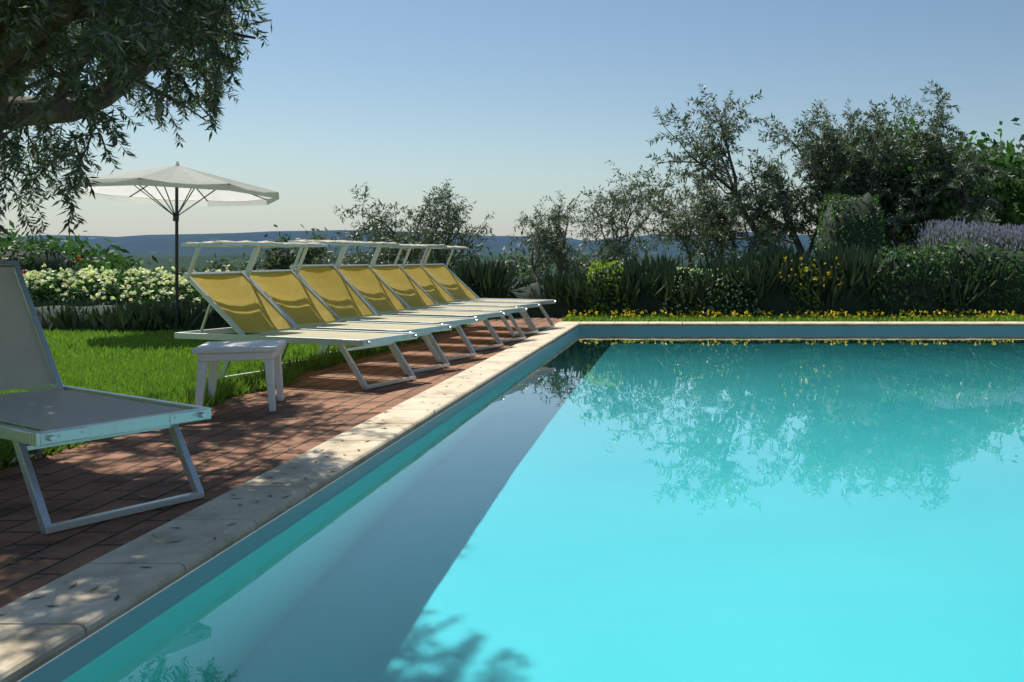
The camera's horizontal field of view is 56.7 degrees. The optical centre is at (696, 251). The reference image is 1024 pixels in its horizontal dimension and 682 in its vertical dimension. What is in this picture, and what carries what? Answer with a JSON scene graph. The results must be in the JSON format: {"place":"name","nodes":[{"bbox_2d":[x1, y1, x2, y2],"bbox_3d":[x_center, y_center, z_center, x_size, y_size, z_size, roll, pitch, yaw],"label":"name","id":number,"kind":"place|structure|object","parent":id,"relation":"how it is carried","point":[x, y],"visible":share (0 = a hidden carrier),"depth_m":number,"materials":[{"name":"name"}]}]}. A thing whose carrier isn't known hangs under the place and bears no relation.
{"place":"outdoors","nodes":[
{"label":"outdoors","id":0,"kind":"place"},
{"bbox_2d":[0,318,563,607],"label":"terracotta paving","id":1,"kind":"structure","parent":0,"point":[150,471],"depth_m":4.70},
{"bbox_2d":[0,260,210,533],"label":"sun lounger","id":2,"kind":"object","parent":1,"relation":"on","point":[53,408],"visible":1,"depth_m":3.97,"materials":[{"name":"fabric"}]},
{"bbox_2d":[192,340,285,411],"bbox_3d":[-3.070,0.837,6.200,0.500,0.430,0.500,0,0,-18],"label":"side table","id":3,"kind":"object","parent":1,"relation":"on","point":[214,353],"visible":0.86,"depth_m":6.04,"materials":[{"name":"white plastic"}]},
{"bbox_2d":[0,365,494,615],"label":"fallen leaves","id":4,"kind":"object","parent":1,"relation":"on","point":[117,597],"visible":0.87,"depth_m":4.27,"materials":[{"name":"plant"}]},
{"bbox_2d":[174,240,417,389],"bbox_3d":[-3.286,0.476,7.567,1.926,1.142,0.682,0,0,20],"label":"sun lounger","id":5,"kind":"object","parent":1,"relation":"on","point":[240,302],"visible":0.94,"depth_m":7.58,"materials":[{"name":"fabric"}]},
{"bbox_2d":[242,242,451,374],"bbox_3d":[-3.233,0.479,8.421,1.926,1.137,0.682,0,0,20],"label":"sun lounger","id":6,"kind":"object","parent":1,"relation":"on","point":[293,297],"visible":0.63,"depth_m":8.55,"materials":[{"name":"fabric"}]},
{"bbox_2d":[288,240,477,361],"bbox_3d":[-3.199,0.462,9.286,1.926,1.172,0.682,0,0,20],"label":"sun lounger","id":7,"kind":"object","parent":1,"relation":"on","point":[334,290],"visible":0.62,"depth_m":9.41,"materials":[{"name":"fabric"}]},
{"bbox_2d":[330,241,504,350],"bbox_3d":[-3.128,0.467,10.210,1.926,1.162,0.682,0,0,19],"label":"sun lounger","id":8,"kind":"object","parent":1,"relation":"on","point":[377,293],"visible":0.63,"depth_m":10.34,"materials":[{"name":"fabric"}]},
{"bbox_2d":[365,243,527,343],"bbox_3d":[-3.031,0.473,11.038,1.926,1.148,0.682,0,0,19],"label":"sun lounger","id":9,"kind":"object","parent":1,"relation":"on","point":[405,286],"visible":0.63,"depth_m":11.18,"materials":[{"name":"fabric"}]},
{"bbox_2d":[391,244,539,336],"bbox_3d":[-3.030,0.474,11.919,1.926,1.147,0.682,0,0,19],"label":"sun lounger","id":10,"kind":"object","parent":1,"relation":"on","point":[431,286],"visible":0.53,"depth_m":12.12,"materials":[{"name":"fabric"}]},
{"bbox_2d":[420,246,555,330],"bbox_3d":[-2.950,0.478,12.777,1.926,1.138,0.682,0,0,20],"label":"sun lounger","id":11,"kind":"object","parent":1,"relation":"on","point":[451,282],"visible":0.57,"depth_m":12.94,"materials":[{"name":"fabric"}]},
{"bbox_2d":[0,230,998,425],"bbox_3d":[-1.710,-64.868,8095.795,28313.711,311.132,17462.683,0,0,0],"label":"terrain","id":12,"kind":"structure","parent":0,"point":[146,248],"depth_m":6703.76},
{"bbox_2d":[0,220,46,244],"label":"tree wood","id":13,"kind":"object","parent":12,"relation":"on","point":[11,223],"visible":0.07,"depth_m":25.27,"materials":[{"name":"green plant"}]},
{"bbox_2d":[0,237,93,279],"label":"shrubs","id":14,"kind":"object","parent":12,"relation":"on","point":[28,256],"visible":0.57,"depth_m":14.09,"materials":[{"name":"green plant"}]},
{"bbox_2d":[0,230,157,276],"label":"shrub","id":15,"kind":"object","parent":12,"relation":"on","point":[119,267],"visible":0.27,"depth_m":21.67,"materials":[{"name":"green plant"}]},
{"bbox_2d":[66,237,152,277],"bbox_3d":[-15.890,0.907,23.077,3.955,2.576,3.643,0,0,-38],"label":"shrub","id":16,"kind":"object","parent":12,"relation":"on","point":[97,251],"visible":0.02,"depth_m":23.65,"materials":[{"name":"green plant"}]},
{"bbox_2d":[23,264,228,306],"bbox_3d":[-8.318,0.714,13.460,3.463,0.913,1.756,0,0,0],"label":"rose hedge","id":17,"kind":"object","parent":12,"relation":"on","point":[44,292],"visible":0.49,"depth_m":13.03,"materials":[{"name":"plant"}]},
{"bbox_2d":[32,296,230,332],"bbox_3d":[-11.875,0.843,12.237,12.479,0.580,1.564,0,0,0],"label":"rosemary hedge","id":18,"kind":"object","parent":12,"relation":"on","point":[79,315],"visible":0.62,"depth_m":11.94,"materials":[{"name":"green plant"}]},
{"bbox_2d":[0,0,271,247],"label":"tree","id":19,"kind":"object","parent":12,"relation":"on","point":[126,44],"visible":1,"depth_m":4.75,"materials":[{"name":"green plant"}]},
{"bbox_2d":[0,353,314,444],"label":"lawn","id":20,"kind":"structure","parent":12,"relation":"on","point":[93,373],"depth_m":7.77,"materials":[{"name":"green plant"}]},
{"bbox_2d":[147,260,186,279],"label":"tree wood","id":21,"kind":"object","parent":12,"relation":"on","point":[164,270],"visible":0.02,"depth_m":60.84,"materials":[{"name":"green plant"}]},
{"bbox_2d":[71,161,278,331],"bbox_3d":[-6.670,-0.045,11.795,2.277,2.230,2.274,0,0,11],"label":"parasol","id":22,"kind":"object","parent":12,"relation":"on","point":[177,184],"visible":0.86,"depth_m":11.78,"materials":[{"name":"fabric"}]},
{"bbox_2d":[168,252,244,276],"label":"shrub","id":23,"kind":"object","parent":12,"relation":"on","point":[214,269],"visible":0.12,"depth_m":50.00,"materials":[{"name":"green plant"}]},
{"bbox_2d":[43,325,421,359],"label":"lawn","id":24,"kind":"structure","parent":12,"relation":"on","point":[92,343],"depth_m":10.07,"materials":[{"name":"green plant"}]},
{"bbox_2d":[0,323,474,469],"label":"lawn edge tufts","id":25,"kind":"object","parent":12,"relation":"on","point":[234,387],"visible":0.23,"depth_m":6.90,"materials":[{"name":"green plant"}]},
{"bbox_2d":[217,255,264,271],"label":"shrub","id":26,"kind":"object","parent":12,"relation":"on","point":[256,265],"visible":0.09,"depth_m":41.51,"materials":[{"name":"green plant"}]},
{"bbox_2d":[256,224,339,269],"bbox_3d":[-13.065,0.991,30.078,2.431,3.806,2.653,0,0,18],"label":"shrub","id":27,"kind":"object","parent":12,"relation":"on","point":[276,258],"visible":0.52,"depth_m":29.52,"materials":[{"name":"green plant"}]},
{"bbox_2d":[333,249,378,264],"bbox_3d":[-12.525,1.446,34.063,3.375,3.696,3.195,0,0,0],"label":"tree wood","id":28,"kind":"object","parent":12,"relation":"on","point":[352,253],"visible":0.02,"depth_m":33.93,"materials":[{"name":"green plant"}]},
{"bbox_2d":[367,229,434,264],"bbox_3d":[-12.883,1.318,39.987,3.345,5.150,4.131,0,0,-40],"label":"tree wood","id":29,"kind":"object","parent":12,"relation":"on","point":[400,258],"visible":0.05,"depth_m":39.48,"materials":[{"name":"green plant"}]},
{"bbox_2d":[308,178,497,269],"bbox_3d":[-6.567,0.221,20.374,3.824,3.649,4.439,0,0,43],"label":"tree","id":30,"kind":"object","parent":12,"relation":"on","point":[435,236],"visible":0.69,"depth_m":19.94,"materials":[{"name":"green plant"}]},
{"bbox_2d":[479,230,553,282],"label":"tree wood","id":31,"kind":"object","parent":12,"relation":"on","point":[512,262],"visible":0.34,"depth_m":47.31,"materials":[{"name":"green plant"}]},
{"bbox_2d":[506,160,679,281],"bbox_3d":[-2.597,-0.030,21.470,5.164,3.973,2.840,0,0,41],"label":"tree","id":32,"kind":"object","parent":12,"relation":"on","point":[557,247],"visible":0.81,"depth_m":20.82,"materials":[{"name":"green plant"}]},
{"bbox_2d":[555,245,639,275],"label":"tree wood","id":33,"kind":"object","parent":12,"relation":"on","point":[583,259],"visible":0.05,"depth_m":44.63,"materials":[{"name":"green plant"}]},
{"bbox_2d":[576,259,632,316],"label":"lime shrub","id":34,"kind":"object","parent":12,"relation":"on","point":[609,305],"visible":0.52,"depth_m":14.65,"materials":[{"name":"green plant"}]},
{"bbox_2d":[661,266,763,325],"bbox_3d":[0.236,0.701,14.886,1.767,0.938,1.142,0,0,0],"label":"white flower shrub","id":35,"kind":"object","parent":12,"relation":"on","point":[741,308],"visible":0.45,"depth_m":14.51,"materials":[{"name":"green plant"}]},
{"bbox_2d":[631,160,794,267],"bbox_3d":[0.241,-0.130,22.877,3.732,4.348,4.540,0,0,33],"label":"tree","id":36,"kind":"object","parent":12,"relation":"on","point":[719,240],"visible":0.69,"depth_m":22.85,"materials":[{"name":"green plant"}]},
{"bbox_2d":[446,242,1015,318],"bbox_3d":[-0.075,0.482,15.174,10.889,1.376,2.615,0,0,0],"label":"hedge","id":37,"kind":"object","parent":12,"relation":"on","point":[648,287],"visible":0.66,"depth_m":14.65,"materials":[{"name":"green plant"}]},
{"bbox_2d":[618,84,967,262],"bbox_3d":[1.896,-1.070,22.263,7.798,5.978,5.992,0,0,0],"label":"tree","id":38,"kind":"object","parent":12,"relation":"on","point":[847,162],"visible":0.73,"depth_m":21.14,"materials":[{"name":"green plant"}]},
{"bbox_2d":[562,312,1023,321],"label":"grass strip","id":39,"kind":"object","parent":12,"relation":"on","point":[735,318],"depth_m":13.88,"materials":[{"name":"green plant"}]},
{"bbox_2d":[566,308,1022,320],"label":"yellow flowers","id":40,"kind":"object","parent":12,"relation":"on","point":[797,316],"visible":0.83,"depth_m":14.16,"materials":[{"name":"yellow plant"}]},
{"bbox_2d":[789,263,828,314],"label":"lime shrub","id":41,"kind":"object","parent":12,"relation":"on","point":[805,287],"visible":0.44,"depth_m":14.64,"materials":[{"name":"green plant"}]},
{"bbox_2d":[778,256,842,285],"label":"flowers","id":42,"kind":"object","parent":12,"relation":"on","point":[813,265],"visible":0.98,"depth_m":14.49,"materials":[{"name":"plant"}]},
{"bbox_2d":[812,192,888,259],"bbox_3d":[3.089,-0.015,18.498,1.666,2.370,1.965,0,0,0],"label":"tall shrub","id":43,"kind":"object","parent":12,"relation":"on","point":[856,221],"visible":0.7,"depth_m":18.02,"materials":[{"name":"green plant"}]},
{"bbox_2d":[795,97,973,254],"bbox_3d":[4.620,-0.859,23.070,4.120,5.806,4.666,0,0,0],"label":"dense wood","id":44,"kind":"object","parent":12,"relation":"on","point":[917,217],"visible":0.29,"depth_m":21.67,"materials":[{"name":"green plant"}]},
{"bbox_2d":[799,81,1021,254],"bbox_3d":[5.722,-1.294,22.584,5.577,6.318,5.146,0,0,37],"label":"tree","id":45,"kind":"object","parent":12,"relation":"on","point":[966,204],"visible":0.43,"depth_m":21.49,"materials":[{"name":"green plant"}]},
{"bbox_2d":[865,244,959,318],"bbox_3d":[3.442,0.518,14.909,1.550,1.304,1.251,0,0,0],"label":"fig shrub","id":46,"kind":"object","parent":12,"relation":"on","point":[895,300],"visible":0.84,"depth_m":14.55,"materials":[{"name":"green plant"}]},
{"bbox_2d":[895,117,1023,251],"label":"tree","id":47,"kind":"object","parent":12,"relation":"on","point":[1010,195],"visible":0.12,"depth_m":28.43,"materials":[{"name":"green plant"}]},
{"bbox_2d":[908,218,1023,260],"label":"lavender","id":48,"kind":"object","parent":12,"relation":"on","point":[961,231],"visible":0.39,"depth_m":16.84,"materials":[{"name":"purple plant"}]},
{"bbox_2d":[934,240,1023,315],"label":"shrub hedge","id":49,"kind":"object","parent":12,"relation":"on","point":[1009,297],"visible":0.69,"depth_m":14.98,"materials":[{"name":"green plant"}]},
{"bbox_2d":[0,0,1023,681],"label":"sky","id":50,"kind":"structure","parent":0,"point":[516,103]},
{"bbox_2d":[19,326,1023,681],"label":"pool basin","id":51,"kind":"object","parent":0,"point":[91,648],"visible":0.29,"depth_m":3.80,"materials":[{"name":"teal"}]},
{"bbox_2d":[0,322,1023,681],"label":"pool coping","id":52,"kind":"object","parent":51,"relation":"on","point":[36,632],"visible":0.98,"depth_m":3.48,"materials":[{"name":"stone"}]},
{"bbox_2d":[63,331,1023,681],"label":"pool water","id":53,"kind":"structure","parent":51,"relation":"in","point":[713,507],"depth_m":3.73,"materials":[{"name":"blue liquid"}]}
]}

